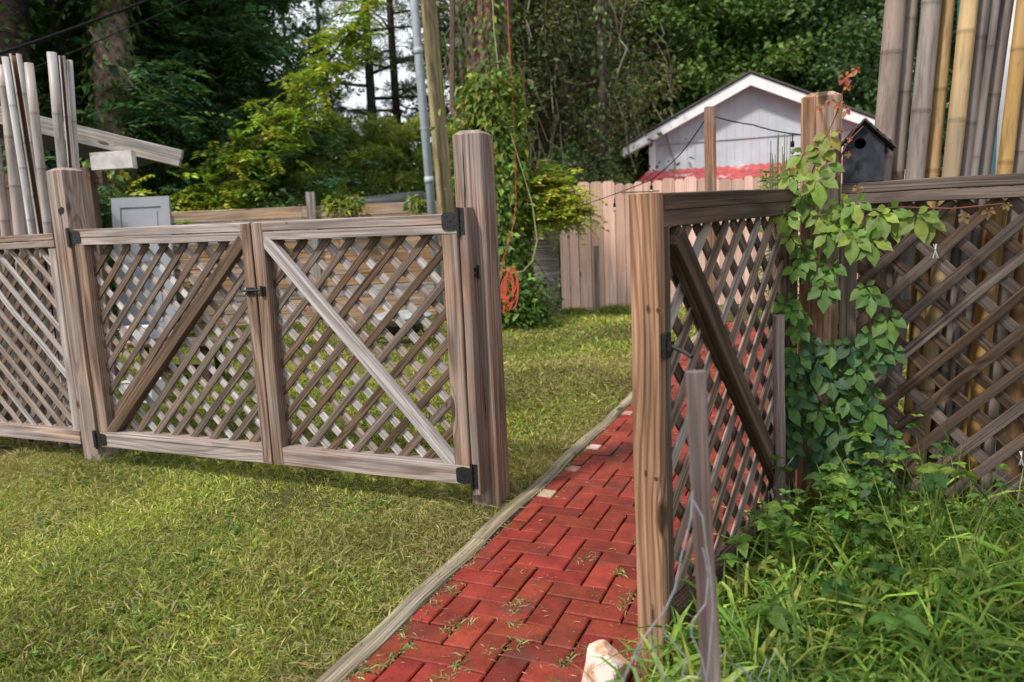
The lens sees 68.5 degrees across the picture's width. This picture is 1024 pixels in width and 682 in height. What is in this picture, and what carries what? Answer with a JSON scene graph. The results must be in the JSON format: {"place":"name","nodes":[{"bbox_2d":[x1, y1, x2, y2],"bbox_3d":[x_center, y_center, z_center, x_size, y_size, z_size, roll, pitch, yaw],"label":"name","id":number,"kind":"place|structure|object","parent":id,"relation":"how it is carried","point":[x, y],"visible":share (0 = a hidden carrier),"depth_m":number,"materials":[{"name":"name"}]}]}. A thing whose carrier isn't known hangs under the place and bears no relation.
{"place":"outdoors","nodes":[
{"label":"outdoors","id":0,"kind":"place"},
{"bbox_2d":[0,0,150,54],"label":"service cable","id":1,"kind":"object","parent":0,"point":[69,29],"visible":1,"depth_m":6.93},
{"bbox_2d":[0,237,994,681],"bbox_3d":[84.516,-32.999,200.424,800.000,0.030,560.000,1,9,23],"label":"ground","id":2,"kind":"structure","parent":0,"point":[308,489],"depth_m":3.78,"materials":[{"name":"green plant"}]},
{"bbox_2d":[0,265,18,419],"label":"bamboo pole","id":3,"kind":"object","parent":2,"relation":"on","point":[5,345],"visible":0.16,"depth_m":5.12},
{"bbox_2d":[0,144,32,442],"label":"bamboo pole","id":4,"kind":"object","parent":2,"relation":"on","point":[5,226],"visible":0.45,"depth_m":4.80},
{"bbox_2d":[0,64,42,441],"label":"bamboo pole","id":5,"kind":"object","parent":2,"relation":"on","point":[15,191],"visible":0.43,"depth_m":4.76,"materials":[{"name":"wood"}]},
{"bbox_2d":[0,0,47,174],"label":"bare trunk","id":6,"kind":"object","parent":2,"relation":"on","point":[19,34],"visible":0.22,"depth_m":10.90,"materials":[{"name":"brown wood"}]},
{"bbox_2d":[1,56,65,446],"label":"bamboo pole","id":7,"kind":"object","parent":2,"relation":"on","point":[22,168],"visible":0.55,"depth_m":4.65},
{"bbox_2d":[9,53,70,444],"bbox_3d":[-2.947,-0.535,4.761,0.132,2.459,0.075,1,9,23],"label":"bamboo pole","id":8,"kind":"object","parent":2,"relation":"on","point":[18,74],"visible":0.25,"depth_m":4.65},
{"bbox_2d":[28,248,55,423],"bbox_3d":[-3.108,0.023,4.989,0.108,1.302,0.081,1,9,23],"label":"bamboo pole","id":9,"kind":"object","parent":2,"relation":"on","point":[46,379],"visible":0.12,"depth_m":4.96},
{"bbox_2d":[24,62,80,447],"bbox_3d":[-2.859,-0.487,4.682,0.097,2.379,0.057,1,9,23],"label":"bamboo pole","id":10,"kind":"object","parent":2,"relation":"on","point":[39,157],"visible":0.57,"depth_m":4.57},
{"bbox_2d":[47,52,67,167],"bbox_3d":[-2.749,-0.528,4.711,0.141,2.442,0.061,1,9,23],"label":"bamboo pole","id":11,"kind":"object","parent":2,"relation":"on","point":[57,113],"visible":0.22,"depth_m":4.55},
{"bbox_2d":[58,56,74,167],"bbox_3d":[-2.670,-0.496,4.634,0.198,2.396,0.039,1,9,23],"label":"bamboo pole","id":12,"kind":"object","parent":2,"relation":"on","point":[66,110],"visible":0.35,"depth_m":4.48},
{"bbox_2d":[67,60,79,169],"bbox_3d":[-2.653,-0.496,4.677,0.202,2.380,0.037,1,9,23],"label":"bamboo pole","id":13,"kind":"object","parent":2,"relation":"on","point":[71,87],"visible":0.2,"depth_m":4.51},
{"bbox_2d":[46,167,118,461],"bbox_3d":[-2.529,0.008,4.463,0.240,2.036,0.223,1,9,23],"label":"gate post","id":14,"kind":"object","parent":2,"relation":"on","point":[67,198],"visible":0.6,"depth_m":4.37,"materials":[{"name":"brown wood"}]},
{"bbox_2d":[0,233,82,443],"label":"lattice fence","id":15,"kind":"object","parent":14,"relation":"attached to","point":[45,429],"visible":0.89,"depth_m":4.64,"materials":[{"name":"brown wood"}]},
{"bbox_2d":[65,222,273,463],"bbox_3d":[-1.839,0.006,4.077,1.371,1.283,0.126,1,9,23],"label":"gate leaf","id":16,"kind":"object","parent":14,"relation":"attached to","point":[115,416],"visible":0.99,"depth_m":4.09,"materials":[{"name":"brown wood"}]},
{"bbox_2d":[0,107,183,375],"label":"shed","id":17,"kind":"structure","parent":2,"relation":"on","point":[101,150],"depth_m":6.99,"materials":[{"name":"grey wood"}]},
{"bbox_2d":[28,0,177,168],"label":"feathery tree","id":18,"kind":"object","parent":2,"relation":"on","point":[45,5],"visible":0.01,"depth_m":12.84,"materials":[{"name":"plant"}]},
{"bbox_2d":[79,0,151,316],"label":"ivy wrapped tree","id":19,"kind":"object","parent":2,"relation":"on","point":[117,46],"visible":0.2,"depth_m":11.44,"materials":[{"name":"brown plant"}]},
{"bbox_2d":[0,0,277,220],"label":"feathery tree","id":20,"kind":"object","parent":2,"relation":"on","point":[52,16],"visible":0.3,"depth_m":11.97,"materials":[{"name":"plant"}]},
{"bbox_2d":[111,196,177,339],"bbox_3d":[-4.847,-0.946,9.926,0.760,1.886,0.277,-3,9,0],"label":"panel door","id":21,"kind":"structure","parent":2,"relation":"on","point":[140,211],"depth_m":9.89,"materials":[{"name":"grey paint"}]},
{"bbox_2d":[99,195,204,335],"bbox_3d":[-5.677,-1.032,11.295,2.269,2.247,1.836,1,9,23],"label":"bush","id":22,"kind":"object","parent":2,"relation":"on","point":[105,222],"visible":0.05,"depth_m":11.02,"materials":[{"name":"green plant"}]},
{"bbox_2d":[127,336,238,381],"bbox_3d":[-2.984,0.182,6.938,0.948,0.389,0.370,-1,9,9],"label":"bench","id":23,"kind":"object","parent":2,"relation":"on","point":[207,373],"visible":0.23,"depth_m":6.86,"materials":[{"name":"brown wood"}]},
{"bbox_2d":[0,0,386,221],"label":"feathery tree","id":24,"kind":"object","parent":2,"relation":"on","point":[174,89],"visible":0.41,"depth_m":12.63,"materials":[{"name":"plant"}]},
{"bbox_2d":[167,179,241,314],"bbox_3d":[-4.964,-1.268,11.902,2.234,2.503,1.602,1,9,23],"label":"bush","id":25,"kind":"object","parent":2,"relation":"on","point":[181,203],"visible":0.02,"depth_m":11.64,"materials":[{"name":"green plant"}]},
{"bbox_2d":[37,0,380,208],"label":"broadleaf tree","id":26,"kind":"object","parent":2,"relation":"on","point":[313,30],"visible":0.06,"depth_m":17.48,"materials":[{"name":"plant"}]},
{"bbox_2d":[85,0,358,221],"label":"feathery tree","id":27,"kind":"object","parent":2,"relation":"on","point":[259,60],"visible":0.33,"depth_m":13.50,"materials":[{"name":"plant"}]},
{"bbox_2d":[224,0,260,232],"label":"bare trunk","id":28,"kind":"object","parent":2,"relation":"on","point":[244,8],"visible":0.02,"depth_m":15.43,"materials":[{"name":"plant"}]},
{"bbox_2d":[125,0,410,314],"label":"arching vine","id":29,"kind":"object","parent":2,"relation":"on","point":[353,30],"visible":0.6,"depth_m":11.73,"materials":[{"name":"green plant"}]},
{"bbox_2d":[238,188,340,320],"bbox_3d":[-3.690,-1.269,11.939,2.285,2.262,1.476,1,9,23],"label":"bush","id":30,"kind":"object","parent":2,"relation":"on","point":[278,202],"visible":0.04,"depth_m":11.75,"materials":[{"name":"green plant"}]},
{"bbox_2d":[262,143,351,274],"bbox_3d":[-4.096,-2.255,15.065,2.401,3.312,2.231,-7,10,-26],"label":"young pine","id":31,"kind":"object","parent":2,"relation":"on","point":[295,174],"visible":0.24,"depth_m":14.48,"materials":[{"name":"green plant"}]},
{"bbox_2d":[171,192,455,326],"bbox_3d":[-2.904,-1.243,11.191,4.389,1.920,0.092,-3,9,-5],"label":"plank fence","id":32,"kind":"object","parent":2,"relation":"on","point":[307,212],"visible":0.24,"depth_m":11.19,"materials":[{"name":"orange wood"}]},
{"bbox_2d":[314,190,346,218],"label":"vine tuft","id":33,"kind":"object","parent":32,"relation":"attached to","point":[327,205],"visible":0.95,"depth_m":10.87,"materials":[{"name":"green plant"}]},
{"bbox_2d":[339,192,370,217],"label":"vine tuft","id":34,"kind":"object","parent":32,"relation":"attached to","point":[352,205],"visible":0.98,"depth_m":10.87,"materials":[{"name":"green plant"}]},
{"bbox_2d":[403,192,426,215],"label":"vine tuft","id":35,"kind":"object","parent":32,"relation":"attached to","point":[417,202],"visible":0.96,"depth_m":10.76,"materials":[{"name":"green plant"}]},
{"bbox_2d":[273,115,361,191],"bbox_3d":[-4.673,-3.372,18.770,3.362,4.637,3.123,-8,10,-34],"label":"young pine","id":36,"kind":"object","parent":2,"relation":"on","point":[318,129],"visible":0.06,"depth_m":18.42,"materials":[{"name":"green plant"}]},
{"bbox_2d":[274,0,386,172],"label":"pine tree","id":37,"kind":"object","parent":2,"relation":"on","point":[317,12],"visible":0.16,"depth_m":25.81,"materials":[{"name":"green plant"}]},
{"bbox_2d":[298,161,385,297],"bbox_3d":[-3.122,-1.728,13.046,2.230,2.779,1.636,1,9,23],"label":"bush","id":38,"kind":"object","parent":2,"relation":"on","point":[324,177],"visible":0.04,"depth_m":12.88,"materials":[{"name":"green plant"}]},
{"bbox_2d":[292,107,401,215],"bbox_3d":[-3.706,-3.024,16.828,3.202,4.416,2.974,1,9,23],"label":"young pine","id":39,"kind":"object","parent":2,"relation":"on","point":[355,158],"visible":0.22,"depth_m":16.54,"materials":[{"name":"green plant"}]},
{"bbox_2d":[282,0,449,137],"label":"pine tree","id":40,"kind":"object","parent":2,"relation":"on","point":[370,71],"visible":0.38,"depth_m":19.34,"materials":[{"name":"green plant"}]},
{"bbox_2d":[306,0,450,151],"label":"pine tree","id":41,"kind":"object","parent":2,"relation":"on","point":[394,81],"visible":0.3,"depth_m":20.69,"materials":[{"name":"green plant"}]},
{"bbox_2d":[339,191,431,296],"bbox_3d":[-2.099,-1.456,12.317,1.767,1.929,0.304,-3,9,-4],"label":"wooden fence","id":42,"kind":"object","parent":2,"relation":"on","point":[393,198],"visible":0.06,"depth_m":12.11,"materials":[{"name":"brown wood"}]},
{"bbox_2d":[357,155,441,304],"bbox_3d":[-2.311,-2.007,13.964,2.788,2.841,1.637,1,9,23],"label":"bush","id":43,"kind":"object","parent":2,"relation":"on","point":[376,189],"visible":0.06,"depth_m":13.81,"materials":[{"name":"green plant"}]},
{"bbox_2d":[353,0,449,173],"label":"pine tree","id":44,"kind":"object","parent":2,"relation":"on","point":[407,65],"visible":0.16,"depth_m":27.75,"materials":[{"name":"green plant"}]},
{"bbox_2d":[375,310,432,346],"bbox_3d":[-1.272,-0.156,8.664,0.740,0.395,0.740,1,9,23],"label":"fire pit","id":45,"kind":"object","parent":2,"relation":"on","point":[393,328],"visible":0.41,"depth_m":8.46,"materials":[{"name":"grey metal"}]},
{"bbox_2d":[357,112,454,214],"bbox_3d":[-2.074,-3.025,16.981,3.041,4.195,2.826,3,10,31],"label":"young pine","id":46,"kind":"object","parent":2,"relation":"on","point":[404,138],"visible":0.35,"depth_m":16.34,"materials":[{"name":"green plant"}]},
{"bbox_2d":[410,0,453,317],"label":"utility pole","id":47,"kind":"object","parent":2,"relation":"on","point":[441,159],"visible":0.8,"depth_m":10.89,"materials":[{"name":"grey wood"}]},
{"bbox_2d":[411,123,458,213],"bbox_3d":[-1.146,-2.820,15.990,2.677,3.974,2.881,-2,9,6],"label":"young pine","id":48,"kind":"object","parent":2,"relation":"on","point":[419,156],"visible":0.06,"depth_m":15.68,"materials":[{"name":"green plant"}]},
{"bbox_2d":[449,0,467,199],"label":"bare trunk","id":49,"kind":"object","parent":2,"relation":"on","point":[461,28],"visible":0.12,"depth_m":14.03,"materials":[{"name":"brown plant"}]},
{"bbox_2d":[452,129,509,507],"bbox_3d":[-0.146,0.062,3.467,0.142,2.014,0.223,1,9,23],"label":"gate post","id":50,"kind":"object","parent":2,"relation":"on","point":[474,172],"visible":0.91,"depth_m":3.39,"materials":[{"name":"brown wood"}]},
{"bbox_2d":[251,207,477,490],"bbox_3d":[-0.711,0.037,3.620,1.174,1.286,0.102,1,9,23],"label":"gate leaf","id":51,"kind":"object","parent":50,"relation":"attached to","point":[273,254],"visible":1,"depth_m":3.61,"materials":[{"name":"brown wood"}]},
{"bbox_2d":[430,0,559,328],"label":"tree","id":52,"kind":"object","parent":2,"relation":"on","point":[486,101],"visible":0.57,"depth_m":9.56,"materials":[{"name":"green plant"}]},
{"bbox_2d":[34,0,190,67],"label":"overhead wire","id":53,"kind":"object","parent":52,"relation":"attached to","point":[115,33],"visible":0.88,"depth_m":7.97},
{"bbox_2d":[500,0,516,270],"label":"hanging cord","id":54,"kind":"object","parent":52,"relation":"hanging from","point":[514,138],"visible":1,"depth_m":9.35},
{"bbox_2d":[500,266,518,312],"bbox_3d":[-0.041,-0.638,9.349,0.260,0.575,0.097,-3,9,-5],"label":"extension cord","id":55,"kind":"object","parent":54,"relation":"hanging from","point":[504,289],"visible":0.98,"depth_m":9.34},
{"bbox_2d":[492,0,537,273],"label":"rope","id":56,"kind":"object","parent":52,"relation":"hanging from","point":[516,152],"visible":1,"depth_m":9.35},
{"bbox_2d":[517,159,609,250],"bbox_3d":[0.533,-1.800,9.978,1.579,1.209,1.225,1,9,23],"label":"wisteria bush","id":57,"kind":"object","parent":52,"relation":"attached to","point":[560,205],"visible":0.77,"depth_m":9.74,"materials":[{"name":"green plant"}]},
{"bbox_2d":[315,333,697,681],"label":"edging timber","id":58,"kind":"object","parent":2,"relation":"on","point":[384,630],"visible":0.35,"depth_m":2.85,"materials":[{"name":"brown wood"}]},
{"bbox_2d":[497,0,527,141],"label":"bare trunk","id":59,"kind":"object","parent":2,"relation":"on","point":[510,28],"visible":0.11,"depth_m":13.99,"materials":[{"name":"brown wood"}]},
{"bbox_2d":[388,0,640,191],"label":"broadleaf tree","id":60,"kind":"object","parent":2,"relation":"on","point":[443,54],"visible":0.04,"depth_m":20.43,"materials":[{"name":"plant"}]},
{"bbox_2d":[81,0,956,228],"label":"distant woods","id":61,"kind":"object","parent":2,"relation":"on","point":[417,145],"depth_m":31.66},
{"bbox_2d":[408,0,652,236],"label":"vine covered tree","id":62,"kind":"object","parent":2,"relation":"on","point":[571,100],"visible":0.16,"depth_m":16.89,"materials":[{"name":"green plant"}]},
{"bbox_2d":[500,261,569,331],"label":"bush","id":63,"kind":"object","parent":2,"relation":"on","point":[532,311],"visible":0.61,"depth_m":9.56,"materials":[{"name":"green plant"}]},
{"bbox_2d":[527,224,559,310],"bbox_3d":[-0.029,-1.184,11.275,1.468,1.514,0.036,-1,9,12],"label":"plank fence","id":64,"kind":"object","parent":2,"relation":"on","point":[548,268],"visible":0.18,"depth_m":11.15,"materials":[{"name":"grey wood"}]},
{"bbox_2d":[445,0,699,234],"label":"vine covered tree","id":65,"kind":"object","parent":2,"relation":"on","point":[559,24],"visible":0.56,"depth_m":16.16,"materials":[{"name":"green plant"}]},
{"bbox_2d":[532,135,626,301],"bbox_3d":[0.940,-1.937,12.647,2.305,2.901,1.593,1,9,23],"label":"bush","id":66,"kind":"object","parent":2,"relation":"on","point":[569,164],"visible":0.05,"depth_m":12.42,"materials":[{"name":"green plant"}]},
{"bbox_2d":[587,0,615,205],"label":"bare trunk","id":67,"kind":"object","parent":2,"relation":"on","point":[602,74],"visible":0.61,"depth_m":15.01,"materials":[{"name":"brown wood"}]},
{"bbox_2d":[593,301,630,313],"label":"grass tuft","id":68,"kind":"object","parent":2,"relation":"on","point":[621,308],"visible":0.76,"depth_m":10.82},
{"bbox_2d":[592,154,636,284],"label":"bush","id":69,"kind":"object","parent":2,"relation":"on","point":[609,171],"visible":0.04,"depth_m":13.33,"materials":[{"name":"green plant"}]},
{"bbox_2d":[540,0,703,183],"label":"vine covered tree","id":70,"kind":"object","parent":2,"relation":"on","point":[636,15],"visible":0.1,"depth_m":22.32,"materials":[{"name":"green plant"}]},
{"bbox_2d":[543,0,733,181],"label":"broadleaf tree","id":71,"kind":"object","parent":2,"relation":"on","point":[669,16],"visible":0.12,"depth_m":22.68,"materials":[{"name":"green plant"}]},
{"bbox_2d":[617,0,772,172],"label":"broadleaf tree","id":72,"kind":"object","parent":2,"relation":"on","point":[716,12],"visible":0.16,"depth_m":23.42,"materials":[{"name":"green plant"}]},
{"bbox_2d":[704,106,716,352],"bbox_3d":[1.857,-1.008,7.021,0.091,2.280,0.091,-3,9,0],"label":"timber post","id":73,"kind":"object","parent":2,"relation":"on","point":[710,146],"visible":0.39,"depth_m":6.88,"materials":[{"name":"brown wood"}]},
{"bbox_2d":[588,116,843,211],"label":"string lights","id":74,"kind":"object","parent":73,"relation":"hanging from","point":[792,151],"visible":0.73,"depth_m":7.12},
{"bbox_2d":[559,173,904,309],"bbox_3d":[3.283,-1.502,11.197,5.159,1.913,0.082,-3,9,-2],"label":"board fence","id":75,"kind":"object","parent":2,"relation":"on","point":[614,241],"visible":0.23,"depth_m":11.12,"materials":[{"name":"brown wood"}]},
{"bbox_2d":[652,0,837,102],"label":"broadleaf tree","id":76,"kind":"object","parent":2,"relation":"on","point":[783,56],"visible":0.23,"depth_m":23.45,"materials":[{"name":"green plant"}]},
{"bbox_2d":[543,420,1023,681],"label":"weed grass","id":77,"kind":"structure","parent":2,"relation":"on","point":[1002,653],"depth_m":2.10,"materials":[{"name":"plant"}]},
{"bbox_2d":[685,370,720,681],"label":"garden stake","id":78,"kind":"object","parent":77,"relation":"in","point":[698,429],"visible":0.93,"depth_m":1.44,"materials":[{"name":"grey weathered wood"}]},
{"bbox_2d":[622,457,808,681],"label":"chicken wire","id":79,"kind":"object","parent":78,"relation":"attached to","point":[741,668],"visible":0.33,"depth_m":1.36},
{"bbox_2d":[772,314,784,542],"bbox_3d":[0.956,0.372,2.688,0.044,0.937,0.034,-3,9,0],"label":"garden stake","id":80,"kind":"object","parent":77,"relation":"in","point":[778,379],"visible":0.68,"depth_m":2.65,"materials":[{"name":"grey wood"}]},
{"bbox_2d":[716,405,1022,681],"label":"broadleaf weeds","id":81,"kind":"object","parent":77,"relation":"on","point":[875,526],"visible":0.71,"depth_m":2.33,"materials":[{"name":"green plant"}]},
{"bbox_2d":[714,0,916,140],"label":"broadleaf tree","id":82,"kind":"object","parent":2,"relation":"on","point":[813,8],"visible":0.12,"depth_m":23.85,"materials":[{"name":"plant"}]},
{"bbox_2d":[797,91,842,520],"bbox_3d":[1.199,0.077,2.947,0.142,2.022,0.141,1,9,23],"label":"gate post","id":83,"kind":"object","parent":2,"relation":"on","point":[814,122],"visible":0.31,"depth_m":2.81,"materials":[{"name":"brown wood"}]},
{"bbox_2d":[621,188,798,678],"bbox_3d":[0.703,0.195,2.468,0.194,1.376,1.141,3,10,34],"label":"gate leaf","id":84,"kind":"object","parent":83,"relation":"attached to","point":[662,254],"visible":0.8,"depth_m":2.20,"materials":[{"name":"brown wood"}]},
{"bbox_2d":[770,66,1011,498],"bbox_3d":[1.293,-0.189,2.626,0.776,1.531,0.172,1,9,23],"label":"creeper","id":85,"kind":"object","parent":83,"relation":"attached to","point":[821,365],"visible":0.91,"depth_m":2.68,"materials":[{"name":"green plant"}]},
{"bbox_2d":[835,173,1023,531],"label":"lattice fence","id":86,"kind":"object","parent":83,"relation":"attached to","point":[850,324],"visible":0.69,"depth_m":2.72,"materials":[{"name":"brown wood"}]},
{"bbox_2d":[833,118,896,182],"bbox_3d":[1.289,-0.695,2.759,0.214,0.221,0.178,1,9,23],"label":"birdhouse","id":87,"kind":"object","parent":86,"relation":"on","point":[865,147],"visible":0.85,"depth_m":2.71,"materials":[{"name":"grey paint"}]},
{"bbox_2d":[728,0,957,176],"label":"broadleaf tree","id":88,"kind":"object","parent":2,"relation":"on","point":[852,30],"visible":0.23,"depth_m":22.38,"materials":[{"name":"plant"}]},
{"bbox_2d":[852,0,906,489],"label":"bamboo pole","id":89,"kind":"object","parent":2,"relation":"on","point":[891,51],"visible":0.28,"depth_m":2.78,"materials":[{"name":"wood"}]},
{"bbox_2d":[870,0,917,440],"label":"bamboo pole","id":90,"kind":"object","parent":2,"relation":"on","point":[901,135],"visible":0.33,"depth_m":2.82,"materials":[{"name":"wood"}]},
{"bbox_2d":[858,1,956,168],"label":"broadleaf tree","id":91,"kind":"object","parent":2,"relation":"on","point":[952,54],"visible":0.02,"depth_m":26.38,"materials":[{"name":"plant"}]},
{"bbox_2d":[877,0,941,467],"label":"bamboo pole","id":92,"kind":"object","parent":2,"relation":"on","point":[924,77],"visible":0.42,"depth_m":2.76,"materials":[{"name":"wood"}]},
{"bbox_2d":[897,0,954,485],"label":"bamboo pole","id":93,"kind":"object","parent":2,"relation":"on","point":[934,149],"visible":0.43,"depth_m":2.79,"materials":[{"name":"wood"}]},
{"bbox_2d":[906,0,978,498],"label":"bamboo pole","id":94,"kind":"object","parent":2,"relation":"on","point":[961,77],"visible":0.59,"depth_m":2.73,"materials":[{"name":"wood"}]},
{"bbox_2d":[931,0,991,462],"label":"bamboo pole","id":95,"kind":"object","parent":2,"relation":"on","point":[982,25],"visible":0.21,"depth_m":2.74,"materials":[{"name":"wood"}]},
{"bbox_2d":[955,229,984,499],"bbox_3d":[1.772,0.111,2.952,0.113,1.302,0.084,-2,9,3],"label":"bamboo pole","id":96,"kind":"object","parent":2,"relation":"on","point":[972,351],"visible":0.09,"depth_m":2.90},
{"bbox_2d":[941,0,1000,445],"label":"bamboo pole","id":97,"kind":"object","parent":2,"relation":"on","point":[989,54],"visible":0.48,"depth_m":2.71,"materials":[{"name":"wood"}]},
{"bbox_2d":[947,0,1013,486],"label":"bamboo pole","id":98,"kind":"object","parent":2,"relation":"on","point":[998,64],"visible":0.32,"depth_m":2.73,"materials":[{"name":"wood"}]},
{"bbox_2d":[956,0,1023,480],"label":"bamboo pole","id":99,"kind":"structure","parent":2,"relation":"on","point":[997,138],"depth_m":3.29,"materials":[{"name":"paint"}]},
{"bbox_2d":[959,0,1023,502],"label":"bamboo pole","id":100,"kind":"object","parent":2,"relation":"on","point":[1009,128],"visible":0.56,"depth_m":2.68,"materials":[{"name":"wood"}]},
{"bbox_2d":[974,79,1023,502],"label":"bamboo pole","id":101,"kind":"object","parent":2,"relation":"on","point":[991,412],"visible":0.3,"depth_m":2.81,"materials":[{"name":"wood"}]},
{"bbox_2d":[994,199,1023,504],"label":"bamboo pole","id":102,"kind":"object","parent":2,"relation":"on","point":[1014,391],"visible":0.21,"depth_m":2.86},
{"bbox_2d":[346,321,812,681],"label":"brick path","id":103,"kind":"structure","parent":0,"point":[576,532],"depth_m":2.71,"materials":[{"name":"brick"}]},
{"bbox_2d":[342,343,796,681],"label":"path weeds","id":104,"kind":"object","parent":103,"relation":"on","point":[457,663],"visible":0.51,"depth_m":2.44,"materials":[{"name":"green plant"}]},
{"bbox_2d":[582,640,629,681],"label":"rock","id":105,"kind":"object","parent":103,"relation":"on","point":[604,671],"visible":0.91,"depth_m":2.08,"materials":[{"name":"stone"}]},
{"bbox_2d":[753,133,799,409],"bbox_3d":[1.437,-0.257,4.056,0.369,1.726,1.100,1,9,23],"label":"horsetail","id":106,"kind":"object","parent":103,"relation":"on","point":[772,176],"visible":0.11,"depth_m":3.81,"materials":[{"name":"green plant"}]},
{"bbox_2d":[262,0,948,173],"label":"sky","id":107,"kind":"structure","parent":0,"point":[402,74],"materials":[{"name":"white"}]},
{"bbox_2d":[618,70,874,184],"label":"house","id":108,"kind":"structure","parent":0,"point":[757,99],"depth_m":16.03,"materials":[{"name":"paint"}]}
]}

